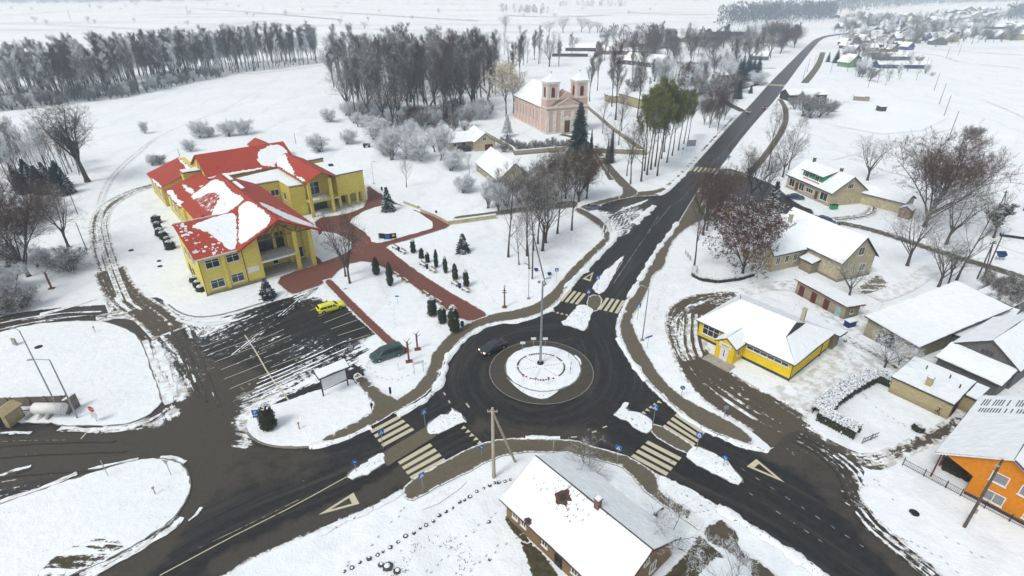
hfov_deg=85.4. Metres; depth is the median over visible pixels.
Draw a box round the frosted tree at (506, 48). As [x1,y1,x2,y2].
[504,36,511,63]
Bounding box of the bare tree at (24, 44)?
[19,39,51,93]
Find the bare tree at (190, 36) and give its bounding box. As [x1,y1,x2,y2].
[184,28,197,68]
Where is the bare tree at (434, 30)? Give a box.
[431,24,440,36]
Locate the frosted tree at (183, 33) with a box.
[179,28,193,68]
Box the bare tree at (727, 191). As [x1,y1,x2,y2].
[687,169,750,216]
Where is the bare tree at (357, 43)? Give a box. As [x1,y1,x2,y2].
[351,34,362,88]
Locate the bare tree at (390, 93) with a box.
[371,70,418,120]
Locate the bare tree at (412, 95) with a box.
[387,53,429,104]
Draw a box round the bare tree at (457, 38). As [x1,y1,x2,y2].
[454,32,461,52]
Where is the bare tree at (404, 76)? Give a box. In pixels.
[372,51,420,114]
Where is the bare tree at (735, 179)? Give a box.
[694,162,750,205]
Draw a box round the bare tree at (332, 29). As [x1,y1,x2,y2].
[326,23,337,63]
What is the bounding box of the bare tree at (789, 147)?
[766,129,811,176]
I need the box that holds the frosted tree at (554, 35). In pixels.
[551,30,556,56]
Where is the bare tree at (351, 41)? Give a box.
[347,34,355,51]
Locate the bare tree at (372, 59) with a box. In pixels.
[364,46,382,101]
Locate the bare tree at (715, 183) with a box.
[702,159,727,230]
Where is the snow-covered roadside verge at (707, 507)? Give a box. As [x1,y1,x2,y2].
[659,476,716,516]
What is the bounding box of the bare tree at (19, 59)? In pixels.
[6,44,35,93]
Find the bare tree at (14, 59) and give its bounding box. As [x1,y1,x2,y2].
[3,42,26,87]
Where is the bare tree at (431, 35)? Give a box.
[428,30,434,48]
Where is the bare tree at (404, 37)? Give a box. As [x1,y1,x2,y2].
[396,29,411,59]
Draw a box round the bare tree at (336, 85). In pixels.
[322,67,349,101]
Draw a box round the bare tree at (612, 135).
[601,126,622,175]
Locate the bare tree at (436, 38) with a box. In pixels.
[435,34,446,89]
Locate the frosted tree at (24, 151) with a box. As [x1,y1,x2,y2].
[17,140,30,165]
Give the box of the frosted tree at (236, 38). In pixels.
[230,27,241,66]
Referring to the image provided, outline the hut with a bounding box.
[876,105,887,110]
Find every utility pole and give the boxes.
[61,173,77,214]
[487,407,515,478]
[531,232,545,284]
[963,459,1003,527]
[976,241,994,278]
[985,232,1003,273]
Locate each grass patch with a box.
[35,536,127,575]
[854,271,889,294]
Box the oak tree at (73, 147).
[20,90,98,182]
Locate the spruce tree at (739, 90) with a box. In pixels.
[733,80,743,98]
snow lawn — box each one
[0,321,161,425]
[0,458,190,575]
[162,284,287,316]
[247,379,370,446]
[316,231,351,261]
[350,205,432,242]
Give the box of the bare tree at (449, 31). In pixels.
[447,29,454,43]
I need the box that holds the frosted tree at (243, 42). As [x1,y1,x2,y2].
[240,31,249,69]
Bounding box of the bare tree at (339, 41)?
[337,38,347,55]
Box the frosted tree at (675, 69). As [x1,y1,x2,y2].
[672,65,679,79]
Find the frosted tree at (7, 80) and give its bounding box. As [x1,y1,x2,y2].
[0,52,19,105]
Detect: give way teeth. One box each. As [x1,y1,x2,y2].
[461,426,481,443]
[642,400,660,413]
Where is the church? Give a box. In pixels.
[513,70,588,134]
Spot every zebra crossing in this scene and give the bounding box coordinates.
[370,416,413,446]
[398,443,444,478]
[560,290,585,304]
[599,298,624,313]
[631,441,680,474]
[663,414,704,445]
[689,166,715,171]
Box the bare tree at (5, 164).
[0,141,16,192]
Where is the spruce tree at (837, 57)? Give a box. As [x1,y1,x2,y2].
[832,50,839,62]
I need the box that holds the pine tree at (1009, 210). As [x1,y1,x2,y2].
[984,204,1019,237]
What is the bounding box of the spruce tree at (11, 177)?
[8,165,16,190]
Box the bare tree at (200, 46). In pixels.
[194,34,206,73]
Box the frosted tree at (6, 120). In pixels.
[2,115,21,158]
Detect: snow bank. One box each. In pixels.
[309,425,371,448]
[319,491,401,535]
[395,352,452,416]
[448,307,553,354]
[525,435,559,438]
[564,231,618,288]
[615,336,648,381]
[617,310,623,322]
[627,222,678,297]
[630,205,656,224]
[656,173,685,195]
[678,411,725,439]
[693,113,739,163]
[716,504,829,575]
[727,438,768,452]
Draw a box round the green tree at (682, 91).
[670,87,687,155]
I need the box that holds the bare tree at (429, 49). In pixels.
[426,46,432,96]
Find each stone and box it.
[382,561,392,571]
[393,567,400,574]
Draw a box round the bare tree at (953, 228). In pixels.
[928,178,1005,244]
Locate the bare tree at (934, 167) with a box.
[872,119,1023,226]
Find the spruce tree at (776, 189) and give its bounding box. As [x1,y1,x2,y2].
[765,181,783,212]
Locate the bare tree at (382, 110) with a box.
[357,81,396,113]
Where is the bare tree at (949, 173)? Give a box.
[908,144,1002,209]
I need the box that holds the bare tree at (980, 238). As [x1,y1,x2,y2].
[955,189,1017,280]
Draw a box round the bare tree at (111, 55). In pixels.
[101,35,126,93]
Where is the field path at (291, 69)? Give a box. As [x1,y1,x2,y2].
[247,64,325,73]
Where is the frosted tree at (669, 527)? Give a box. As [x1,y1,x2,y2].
[632,485,718,575]
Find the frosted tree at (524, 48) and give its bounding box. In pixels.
[521,34,526,64]
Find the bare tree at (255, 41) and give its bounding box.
[250,24,260,62]
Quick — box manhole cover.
[909,509,919,516]
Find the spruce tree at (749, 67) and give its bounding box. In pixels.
[741,54,753,80]
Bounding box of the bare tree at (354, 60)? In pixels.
[349,55,360,97]
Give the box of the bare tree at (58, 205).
[3,178,88,247]
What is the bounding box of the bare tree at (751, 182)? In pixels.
[737,141,788,205]
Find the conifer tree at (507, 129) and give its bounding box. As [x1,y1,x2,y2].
[500,114,512,134]
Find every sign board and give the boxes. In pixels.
[412,360,423,373]
[686,140,695,151]
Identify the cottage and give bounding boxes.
[443,125,495,151]
[475,147,529,181]
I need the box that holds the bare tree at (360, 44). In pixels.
[353,35,363,54]
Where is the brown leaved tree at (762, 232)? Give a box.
[699,192,796,282]
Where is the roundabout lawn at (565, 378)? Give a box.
[506,346,579,390]
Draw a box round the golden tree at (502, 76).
[484,59,523,115]
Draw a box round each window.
[204,258,220,269]
[210,277,225,289]
[225,252,239,263]
[231,272,244,283]
[257,234,274,251]
[270,189,279,195]
[274,231,284,247]
[298,246,304,257]
[309,201,327,209]
[310,181,319,194]
[512,513,517,521]
[520,521,526,530]
[540,541,547,549]
[570,568,577,575]
[643,557,649,567]
[648,559,656,575]
[702,324,719,339]
[745,345,788,367]
[775,257,780,264]
[789,178,795,187]
[792,253,797,261]
[798,182,804,191]
[805,187,812,194]
[819,191,827,201]
[857,246,865,255]
[979,348,994,358]
[979,489,1006,507]
[987,470,1010,488]
[1016,485,1023,497]
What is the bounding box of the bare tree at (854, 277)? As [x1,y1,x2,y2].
[819,254,879,295]
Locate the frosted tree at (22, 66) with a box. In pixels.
[15,46,34,87]
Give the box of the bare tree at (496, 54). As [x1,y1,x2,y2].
[490,39,501,94]
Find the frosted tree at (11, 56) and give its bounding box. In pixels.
[2,49,23,93]
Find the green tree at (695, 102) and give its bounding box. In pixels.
[687,92,698,139]
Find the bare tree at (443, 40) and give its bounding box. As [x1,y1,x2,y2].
[421,29,461,52]
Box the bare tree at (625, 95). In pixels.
[613,87,633,129]
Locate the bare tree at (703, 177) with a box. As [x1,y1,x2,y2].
[695,156,711,212]
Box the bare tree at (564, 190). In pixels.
[534,147,605,198]
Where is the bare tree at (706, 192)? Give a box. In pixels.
[678,168,739,234]
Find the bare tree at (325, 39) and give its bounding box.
[321,32,346,62]
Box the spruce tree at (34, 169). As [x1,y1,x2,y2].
[29,165,48,196]
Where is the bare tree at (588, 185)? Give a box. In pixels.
[573,157,599,198]
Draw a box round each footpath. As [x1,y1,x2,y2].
[744,99,788,173]
[801,52,825,82]
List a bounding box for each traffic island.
[347,453,384,479]
[427,408,465,433]
[561,305,592,330]
[592,256,623,293]
[614,402,651,433]
[686,446,741,484]
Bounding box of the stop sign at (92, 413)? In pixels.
[87,406,97,420]
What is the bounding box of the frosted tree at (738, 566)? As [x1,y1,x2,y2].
[684,531,759,575]
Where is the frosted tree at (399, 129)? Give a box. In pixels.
[386,124,413,135]
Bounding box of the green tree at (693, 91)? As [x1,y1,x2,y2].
[683,88,699,143]
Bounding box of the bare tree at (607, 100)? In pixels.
[595,93,612,132]
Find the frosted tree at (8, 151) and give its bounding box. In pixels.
[0,136,17,170]
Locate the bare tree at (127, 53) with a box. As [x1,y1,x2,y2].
[117,38,139,92]
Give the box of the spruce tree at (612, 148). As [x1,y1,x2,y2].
[609,129,614,163]
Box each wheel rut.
[95,140,151,204]
[96,188,138,300]
[100,138,156,204]
[102,190,140,298]
[151,72,274,139]
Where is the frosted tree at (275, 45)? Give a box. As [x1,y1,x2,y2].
[273,36,281,67]
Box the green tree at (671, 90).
[654,75,675,166]
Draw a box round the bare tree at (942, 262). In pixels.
[919,225,986,287]
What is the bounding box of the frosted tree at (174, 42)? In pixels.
[168,29,183,73]
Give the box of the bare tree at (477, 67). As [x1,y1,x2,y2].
[466,49,481,103]
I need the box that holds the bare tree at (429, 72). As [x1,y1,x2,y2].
[413,51,452,105]
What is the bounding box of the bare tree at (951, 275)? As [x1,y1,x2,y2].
[942,240,978,283]
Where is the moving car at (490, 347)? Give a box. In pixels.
[478,338,507,355]
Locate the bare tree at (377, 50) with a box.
[373,36,383,70]
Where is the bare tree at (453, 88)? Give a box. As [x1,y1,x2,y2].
[429,58,481,117]
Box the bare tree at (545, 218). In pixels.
[517,166,577,250]
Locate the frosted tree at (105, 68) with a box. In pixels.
[97,52,117,93]
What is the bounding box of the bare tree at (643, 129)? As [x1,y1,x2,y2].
[621,119,647,183]
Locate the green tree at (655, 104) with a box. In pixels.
[641,88,671,174]
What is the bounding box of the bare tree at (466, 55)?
[462,52,478,95]
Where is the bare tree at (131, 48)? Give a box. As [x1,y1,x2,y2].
[123,32,139,75]
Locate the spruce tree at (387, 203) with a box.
[380,187,396,212]
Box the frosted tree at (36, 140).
[29,128,47,168]
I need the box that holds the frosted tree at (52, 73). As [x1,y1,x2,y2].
[43,56,60,91]
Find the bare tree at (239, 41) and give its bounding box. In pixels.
[235,32,246,71]
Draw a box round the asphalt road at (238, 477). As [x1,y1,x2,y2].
[0,33,943,575]
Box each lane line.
[0,440,44,441]
[160,477,345,575]
[197,500,297,548]
[244,335,288,399]
[613,240,642,282]
[717,94,773,159]
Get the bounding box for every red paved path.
[277,183,486,320]
[322,278,411,354]
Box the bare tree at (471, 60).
[468,51,482,110]
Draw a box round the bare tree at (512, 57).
[507,41,518,71]
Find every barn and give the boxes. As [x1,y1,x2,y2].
[623,52,671,66]
[779,88,827,100]
[935,314,1023,395]
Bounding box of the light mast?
[537,277,550,364]
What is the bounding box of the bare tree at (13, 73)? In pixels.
[0,57,19,93]
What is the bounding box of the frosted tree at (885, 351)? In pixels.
[856,327,923,367]
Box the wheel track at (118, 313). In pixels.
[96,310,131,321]
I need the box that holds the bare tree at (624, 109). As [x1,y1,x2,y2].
[613,98,633,144]
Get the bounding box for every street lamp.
[9,327,60,414]
[26,358,77,417]
[639,285,648,340]
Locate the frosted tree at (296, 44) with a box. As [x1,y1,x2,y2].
[294,38,301,64]
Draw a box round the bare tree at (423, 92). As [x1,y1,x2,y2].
[402,60,454,107]
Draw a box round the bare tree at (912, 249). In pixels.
[878,196,955,265]
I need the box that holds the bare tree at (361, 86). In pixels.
[345,68,386,107]
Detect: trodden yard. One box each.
[761,283,869,334]
[793,344,896,397]
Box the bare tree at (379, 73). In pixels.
[367,57,385,103]
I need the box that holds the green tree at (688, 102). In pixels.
[678,88,697,150]
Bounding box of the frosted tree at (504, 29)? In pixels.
[501,27,506,54]
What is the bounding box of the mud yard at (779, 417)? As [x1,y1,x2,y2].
[664,291,965,469]
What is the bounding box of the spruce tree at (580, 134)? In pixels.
[566,102,590,159]
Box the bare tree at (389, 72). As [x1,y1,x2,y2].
[384,54,400,116]
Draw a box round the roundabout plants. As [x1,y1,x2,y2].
[517,353,564,380]
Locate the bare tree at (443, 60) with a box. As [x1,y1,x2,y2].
[428,49,454,110]
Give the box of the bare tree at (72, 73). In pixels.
[62,58,84,98]
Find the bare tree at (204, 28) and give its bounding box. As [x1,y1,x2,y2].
[196,24,208,64]
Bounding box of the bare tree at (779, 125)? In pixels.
[766,100,790,170]
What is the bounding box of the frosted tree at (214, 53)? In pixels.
[209,43,219,73]
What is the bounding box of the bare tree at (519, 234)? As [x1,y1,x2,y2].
[504,211,529,264]
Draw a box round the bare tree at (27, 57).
[20,50,46,100]
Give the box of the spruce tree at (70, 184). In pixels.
[57,169,78,194]
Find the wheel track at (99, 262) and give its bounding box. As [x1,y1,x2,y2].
[88,184,152,312]
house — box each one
[499,451,681,575]
[740,207,878,281]
[785,157,868,205]
[835,22,866,28]
[836,54,858,67]
[837,38,850,44]
[839,40,853,48]
[843,45,859,54]
[847,53,861,59]
[850,28,863,35]
[853,35,870,43]
[861,43,879,50]
[867,30,883,36]
[869,34,885,41]
[873,60,929,68]
[874,52,910,60]
[878,40,894,47]
[880,43,898,51]
[890,33,907,40]
[899,41,915,49]
[902,36,921,42]
[926,32,938,40]
[927,36,947,44]
[930,395,1023,524]
[933,32,959,41]
[950,28,990,33]
[959,6,975,10]
[971,12,982,15]
[978,6,1000,9]
[987,24,1011,28]
[988,31,1003,38]
[1004,30,1023,39]
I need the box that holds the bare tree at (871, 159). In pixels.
[848,134,902,180]
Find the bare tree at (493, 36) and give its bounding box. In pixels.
[489,30,499,64]
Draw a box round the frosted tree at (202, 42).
[196,32,211,64]
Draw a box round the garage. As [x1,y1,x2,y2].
[888,356,989,418]
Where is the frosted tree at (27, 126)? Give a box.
[24,120,46,167]
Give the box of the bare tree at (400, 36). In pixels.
[392,33,404,67]
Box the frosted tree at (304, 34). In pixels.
[300,31,310,63]
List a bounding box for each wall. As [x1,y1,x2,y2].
[403,200,418,208]
[420,208,449,224]
[449,214,495,224]
[486,131,565,154]
[588,106,645,148]
[593,147,645,154]
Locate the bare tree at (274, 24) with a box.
[272,22,281,61]
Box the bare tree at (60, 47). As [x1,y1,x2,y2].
[47,39,77,87]
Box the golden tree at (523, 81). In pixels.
[501,70,527,112]
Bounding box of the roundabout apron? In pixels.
[490,341,592,403]
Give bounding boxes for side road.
[726,101,746,111]
[729,82,767,93]
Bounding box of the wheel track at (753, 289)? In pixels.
[738,280,856,339]
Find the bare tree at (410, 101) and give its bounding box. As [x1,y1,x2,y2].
[386,51,436,102]
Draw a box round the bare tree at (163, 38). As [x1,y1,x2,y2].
[157,28,170,59]
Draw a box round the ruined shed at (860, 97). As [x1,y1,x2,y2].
[853,95,869,100]
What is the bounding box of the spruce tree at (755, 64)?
[751,58,757,73]
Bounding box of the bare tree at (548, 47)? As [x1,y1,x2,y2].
[536,35,558,66]
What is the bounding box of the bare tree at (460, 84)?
[453,64,464,107]
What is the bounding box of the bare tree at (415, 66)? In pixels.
[406,47,423,111]
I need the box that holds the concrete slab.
[10,338,17,345]
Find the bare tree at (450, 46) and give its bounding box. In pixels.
[431,36,459,101]
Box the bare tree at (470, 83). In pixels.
[443,48,495,111]
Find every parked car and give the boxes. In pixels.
[315,301,345,313]
[584,203,600,210]
[787,193,804,199]
[818,215,836,223]
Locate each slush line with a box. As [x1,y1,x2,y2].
[0,311,100,323]
[0,318,71,329]
[0,431,31,434]
[0,440,114,446]
[0,450,125,457]
[0,465,30,475]
[0,469,100,477]
[0,472,76,502]
[5,315,119,327]
[57,410,167,432]
[79,516,183,575]
[89,457,138,468]
[114,296,131,311]
[126,298,142,309]
[142,340,173,404]
[151,340,177,397]
[156,335,195,384]
[160,455,186,463]
[170,314,223,322]
[170,330,198,396]
[175,315,250,325]
[178,330,207,401]
[188,507,202,520]
[190,330,219,406]
[231,289,311,354]
[238,288,314,351]
[245,287,317,348]
[251,355,345,397]
[253,351,347,393]
[255,347,348,388]
[257,343,349,383]
[259,338,350,378]
[601,204,632,233]
[605,204,633,232]
[610,200,644,230]
[614,201,642,228]
[618,202,640,227]
[623,199,647,225]
[627,200,646,224]
[676,319,757,420]
[683,316,760,415]
[690,313,764,409]
[697,310,766,404]
[792,438,850,500]
[796,436,853,497]
[800,433,858,495]
[831,455,861,487]
[837,453,867,485]
[853,511,928,575]
[859,508,934,575]
[864,506,940,573]
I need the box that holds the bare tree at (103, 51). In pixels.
[98,37,114,82]
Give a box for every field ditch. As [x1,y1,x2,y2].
[40,298,95,314]
[41,20,265,28]
[52,224,86,228]
[143,5,333,18]
[325,11,465,19]
[511,15,602,16]
[630,12,703,14]
[832,127,953,159]
[907,51,960,62]
[986,101,1023,117]
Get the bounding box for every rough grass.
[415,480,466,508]
[830,102,948,133]
[841,100,862,103]
[950,124,1021,157]
[986,64,1018,67]
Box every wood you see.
[0,0,218,3]
[499,3,547,13]
[559,0,625,6]
[599,22,664,38]
[713,0,837,25]
[836,0,1022,13]
[904,5,1002,19]
[908,30,953,42]
[932,12,1013,29]
[1003,2,1023,21]
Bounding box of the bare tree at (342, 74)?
[327,64,362,102]
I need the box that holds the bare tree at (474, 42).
[457,31,492,66]
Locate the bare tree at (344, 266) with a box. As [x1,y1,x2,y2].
[322,221,365,276]
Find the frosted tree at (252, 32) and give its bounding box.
[249,26,258,65]
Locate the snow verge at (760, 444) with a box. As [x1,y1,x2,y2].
[754,441,769,451]
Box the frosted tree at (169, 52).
[163,42,178,82]
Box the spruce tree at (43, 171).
[40,167,48,188]
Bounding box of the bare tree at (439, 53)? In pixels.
[421,40,453,92]
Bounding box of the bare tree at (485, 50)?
[471,34,498,79]
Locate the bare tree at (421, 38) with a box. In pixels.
[418,36,426,76]
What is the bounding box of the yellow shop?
[696,294,847,381]
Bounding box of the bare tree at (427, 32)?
[423,27,431,46]
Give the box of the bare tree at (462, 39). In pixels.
[457,31,470,91]
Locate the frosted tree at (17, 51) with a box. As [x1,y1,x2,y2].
[12,39,32,93]
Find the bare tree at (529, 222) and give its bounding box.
[512,200,544,268]
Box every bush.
[0,96,3,108]
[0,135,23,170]
[0,170,17,220]
[0,210,40,235]
[0,237,35,267]
[0,261,29,288]
[0,265,11,292]
[0,283,25,309]
[0,284,42,316]
[0,293,19,315]
[1,93,15,107]
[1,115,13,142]
[3,94,16,109]
[4,202,47,222]
[12,91,26,106]
[14,87,30,95]
[15,192,63,216]
[17,94,29,108]
[21,245,53,267]
[22,92,33,107]
[31,86,40,102]
[31,92,42,104]
[33,245,93,277]
[36,89,51,103]
[63,90,72,99]
[64,84,78,98]
[80,89,92,100]
[85,83,96,97]
[96,82,102,95]
[98,82,109,94]
[111,81,119,87]
[122,85,129,95]
[124,80,138,93]
[125,84,135,94]
[144,153,161,165]
[148,76,156,89]
[154,74,166,88]
[154,155,166,163]
[165,73,174,86]
[175,72,183,83]
[178,138,197,151]
[182,68,190,76]
[186,118,209,137]
[189,71,195,81]
[198,67,209,79]
[204,125,214,136]
[215,118,238,136]
[229,117,255,133]
[304,132,331,151]
[318,108,336,121]
[338,102,355,114]
[338,128,358,143]
[342,100,358,115]
[343,101,352,118]
[351,112,360,126]
[353,97,373,112]
[353,106,370,124]
[356,112,374,125]
[360,115,390,139]
[367,134,395,156]
[373,103,382,115]
[375,99,386,114]
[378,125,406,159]
[382,119,398,131]
[383,108,390,118]
[392,108,404,121]
[393,115,417,131]
[395,127,435,161]
[401,109,408,116]
[404,118,417,134]
[407,104,417,109]
[407,105,424,118]
[411,109,428,129]
[416,110,430,131]
[420,103,433,112]
[422,105,443,122]
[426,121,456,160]
[428,115,441,127]
[437,148,468,170]
[438,97,461,116]
[441,109,453,121]
[444,116,452,127]
[447,109,458,121]
[449,118,459,131]
[451,173,476,191]
[454,175,474,192]
[455,96,465,109]
[455,105,468,118]
[458,112,464,121]
[459,122,470,128]
[460,108,476,125]
[462,104,471,113]
[468,100,491,118]
[474,177,495,208]
[475,97,486,105]
[481,100,492,117]
[487,166,523,205]
[487,181,510,210]
[497,143,509,151]
[499,135,511,141]
[504,173,527,202]
[505,139,518,145]
[513,141,527,149]
[517,164,550,182]
[518,179,546,210]
[521,142,533,148]
[529,166,562,202]
[531,139,542,147]
[539,141,550,147]
[545,136,558,146]
[560,138,570,147]
[624,77,645,91]
[630,64,642,77]
[649,55,676,78]
[649,56,664,81]
[677,77,694,88]
[679,60,701,76]
[686,63,704,80]
[686,74,730,98]
[698,95,720,110]
[699,56,709,75]
[701,64,711,77]
[707,54,721,72]
[712,78,733,106]
[715,52,742,70]
[715,70,725,78]
[717,56,740,76]
[725,73,751,91]
[748,69,772,84]
[787,96,800,108]
[788,90,825,115]
[798,96,829,118]
[814,97,838,117]
[824,99,843,114]
[843,19,854,29]
[844,45,855,53]
[850,23,863,27]
[856,60,868,76]
[858,27,870,33]
[858,67,870,76]
[861,42,871,50]
[865,66,880,80]
[871,13,881,21]
[876,50,892,60]
[885,12,896,19]
[886,24,896,34]
[906,24,915,30]
[907,26,928,42]
[909,17,926,29]
[918,22,929,30]
[924,64,932,73]
[929,20,943,30]
[935,18,950,28]
[958,21,969,30]
[959,31,970,41]
[963,126,987,140]
[970,23,986,34]
[973,17,987,23]
[975,268,1019,290]
[977,27,991,39]
[988,271,1023,311]
[988,287,1023,308]
[1006,23,1023,40]
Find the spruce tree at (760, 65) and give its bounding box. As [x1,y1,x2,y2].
[756,57,762,72]
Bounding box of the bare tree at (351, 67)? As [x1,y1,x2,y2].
[329,48,376,100]
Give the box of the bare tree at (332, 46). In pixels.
[327,35,337,71]
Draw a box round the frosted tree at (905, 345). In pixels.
[892,339,922,364]
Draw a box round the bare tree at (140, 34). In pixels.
[137,28,152,70]
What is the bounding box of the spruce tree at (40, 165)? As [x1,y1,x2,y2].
[37,162,47,173]
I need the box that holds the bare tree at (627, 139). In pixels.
[620,132,639,175]
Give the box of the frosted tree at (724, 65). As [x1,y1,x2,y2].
[720,59,728,73]
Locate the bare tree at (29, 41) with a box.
[23,37,33,53]
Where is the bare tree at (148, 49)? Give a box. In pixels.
[136,34,155,73]
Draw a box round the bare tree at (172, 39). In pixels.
[165,31,181,69]
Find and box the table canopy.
[995,251,1007,259]
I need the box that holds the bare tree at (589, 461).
[561,428,614,476]
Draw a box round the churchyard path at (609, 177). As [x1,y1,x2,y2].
[559,134,613,179]
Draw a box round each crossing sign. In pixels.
[378,429,383,448]
[418,471,424,487]
[421,409,426,427]
[615,445,621,459]
[652,404,657,421]
[696,431,702,449]
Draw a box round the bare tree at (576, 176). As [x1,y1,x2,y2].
[560,143,595,230]
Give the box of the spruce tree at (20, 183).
[14,171,30,194]
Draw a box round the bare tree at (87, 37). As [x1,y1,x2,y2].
[83,30,104,80]
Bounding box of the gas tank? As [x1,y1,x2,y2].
[21,403,67,420]
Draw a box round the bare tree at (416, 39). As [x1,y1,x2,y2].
[397,34,428,49]
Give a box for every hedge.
[691,265,754,282]
[811,367,883,439]
[875,367,939,414]
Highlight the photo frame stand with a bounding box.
[378,233,396,239]
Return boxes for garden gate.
[861,433,877,443]
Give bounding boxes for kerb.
[0,458,190,575]
[1,320,161,426]
[168,298,275,316]
[246,432,308,448]
[347,454,384,478]
[426,408,466,434]
[489,341,593,403]
[505,346,581,391]
[593,256,623,293]
[614,406,652,432]
[692,446,743,482]
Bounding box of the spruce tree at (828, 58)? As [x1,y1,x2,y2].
[825,52,830,61]
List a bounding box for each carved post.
[43,269,54,289]
[404,338,412,363]
[414,331,420,350]
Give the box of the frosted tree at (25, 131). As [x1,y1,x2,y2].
[22,129,37,162]
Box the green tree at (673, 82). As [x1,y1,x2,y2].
[663,78,681,151]
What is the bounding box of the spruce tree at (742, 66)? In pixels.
[739,56,746,74]
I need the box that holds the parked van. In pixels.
[369,341,404,362]
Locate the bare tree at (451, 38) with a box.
[446,31,454,58]
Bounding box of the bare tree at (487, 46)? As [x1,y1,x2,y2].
[484,43,493,73]
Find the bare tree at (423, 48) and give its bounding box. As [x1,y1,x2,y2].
[419,43,426,101]
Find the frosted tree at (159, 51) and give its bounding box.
[149,38,165,80]
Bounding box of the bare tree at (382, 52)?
[374,42,386,82]
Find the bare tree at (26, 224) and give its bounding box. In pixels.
[0,166,75,276]
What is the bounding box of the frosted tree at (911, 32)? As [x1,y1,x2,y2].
[905,30,913,41]
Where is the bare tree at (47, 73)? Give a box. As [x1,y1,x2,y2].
[33,52,57,97]
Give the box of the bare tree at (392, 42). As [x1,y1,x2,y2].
[380,33,413,56]
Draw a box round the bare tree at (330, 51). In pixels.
[324,48,334,86]
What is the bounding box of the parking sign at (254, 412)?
[251,409,258,424]
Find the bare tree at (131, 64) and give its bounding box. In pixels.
[120,47,135,89]
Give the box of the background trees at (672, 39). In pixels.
[0,2,1014,174]
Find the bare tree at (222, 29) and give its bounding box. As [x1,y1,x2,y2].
[217,25,232,65]
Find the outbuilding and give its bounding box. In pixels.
[860,183,916,212]
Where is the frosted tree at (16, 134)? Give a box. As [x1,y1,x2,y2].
[9,125,30,157]
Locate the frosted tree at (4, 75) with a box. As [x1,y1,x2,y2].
[0,61,10,88]
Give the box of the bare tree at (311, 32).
[305,23,317,62]
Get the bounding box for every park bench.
[450,279,458,286]
[461,285,469,292]
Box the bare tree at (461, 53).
[448,47,488,90]
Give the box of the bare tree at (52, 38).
[46,34,72,81]
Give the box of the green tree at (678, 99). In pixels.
[666,90,690,162]
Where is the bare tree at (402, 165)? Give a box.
[399,152,413,186]
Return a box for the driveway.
[701,519,777,575]
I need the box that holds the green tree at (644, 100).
[635,86,654,170]
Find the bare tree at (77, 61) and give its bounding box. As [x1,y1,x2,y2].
[67,52,90,99]
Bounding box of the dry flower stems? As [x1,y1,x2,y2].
[392,534,473,575]
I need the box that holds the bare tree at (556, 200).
[508,171,573,242]
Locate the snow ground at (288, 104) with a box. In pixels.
[0,0,1023,575]
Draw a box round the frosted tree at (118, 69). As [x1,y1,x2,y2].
[110,50,127,81]
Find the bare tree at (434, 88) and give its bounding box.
[427,67,436,97]
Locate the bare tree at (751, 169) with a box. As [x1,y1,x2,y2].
[742,146,759,202]
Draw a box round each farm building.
[552,51,587,56]
[565,44,614,51]
[597,47,652,54]
[711,29,753,35]
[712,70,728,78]
[751,50,769,60]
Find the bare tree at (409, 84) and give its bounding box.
[401,68,419,100]
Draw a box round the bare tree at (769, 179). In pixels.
[743,152,792,207]
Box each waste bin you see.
[829,204,838,208]
[843,317,857,327]
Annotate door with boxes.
[0,418,5,427]
[485,144,492,150]
[554,553,561,569]
[564,120,569,131]
[719,347,728,361]
[798,285,804,296]
[810,292,816,303]
[822,299,829,309]
[834,305,841,316]
[875,329,901,352]
[949,401,959,416]
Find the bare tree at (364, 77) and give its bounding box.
[354,50,375,113]
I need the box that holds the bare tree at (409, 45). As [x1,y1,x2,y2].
[396,37,416,64]
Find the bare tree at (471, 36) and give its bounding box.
[466,26,482,57]
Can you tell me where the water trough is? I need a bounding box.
[999,233,1023,239]
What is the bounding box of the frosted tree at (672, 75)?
[668,71,676,83]
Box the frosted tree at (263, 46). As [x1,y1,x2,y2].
[260,36,268,62]
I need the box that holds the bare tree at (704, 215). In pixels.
[691,179,722,265]
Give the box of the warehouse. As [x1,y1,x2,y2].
[863,281,1012,359]
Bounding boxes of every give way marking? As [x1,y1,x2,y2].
[319,493,358,514]
[583,272,592,280]
[747,459,783,481]
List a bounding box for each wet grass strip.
[503,511,530,543]
[519,540,558,575]
[662,534,727,575]
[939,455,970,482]
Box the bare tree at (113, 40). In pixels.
[109,32,125,78]
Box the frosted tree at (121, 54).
[107,36,127,79]
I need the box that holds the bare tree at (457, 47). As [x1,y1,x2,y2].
[427,33,474,61]
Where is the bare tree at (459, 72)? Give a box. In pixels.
[445,56,468,101]
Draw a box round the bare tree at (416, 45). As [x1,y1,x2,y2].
[413,41,426,103]
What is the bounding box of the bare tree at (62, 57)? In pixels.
[57,52,75,100]
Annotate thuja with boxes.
[150,214,162,223]
[152,221,161,229]
[154,227,163,235]
[158,230,168,239]
[162,236,170,243]
[163,240,175,250]
[189,274,196,282]
[192,280,199,287]
[195,284,204,292]
[256,402,277,431]
[371,257,379,274]
[385,262,393,285]
[410,239,415,252]
[418,248,423,258]
[424,251,429,262]
[426,295,437,316]
[433,249,438,267]
[437,305,447,323]
[442,256,447,272]
[447,304,460,332]
[451,263,457,279]
[463,269,469,285]
[911,422,925,433]
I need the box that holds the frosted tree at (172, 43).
[167,40,181,81]
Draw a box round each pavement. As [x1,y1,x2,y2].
[320,207,609,440]
[383,428,435,465]
[402,438,703,529]
[453,200,577,218]
[580,112,740,208]
[587,295,601,311]
[593,143,637,198]
[619,189,753,443]
[651,424,692,453]
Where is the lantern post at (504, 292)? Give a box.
[502,284,506,307]
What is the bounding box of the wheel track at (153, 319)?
[94,265,187,339]
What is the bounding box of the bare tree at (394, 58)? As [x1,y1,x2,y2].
[382,50,401,102]

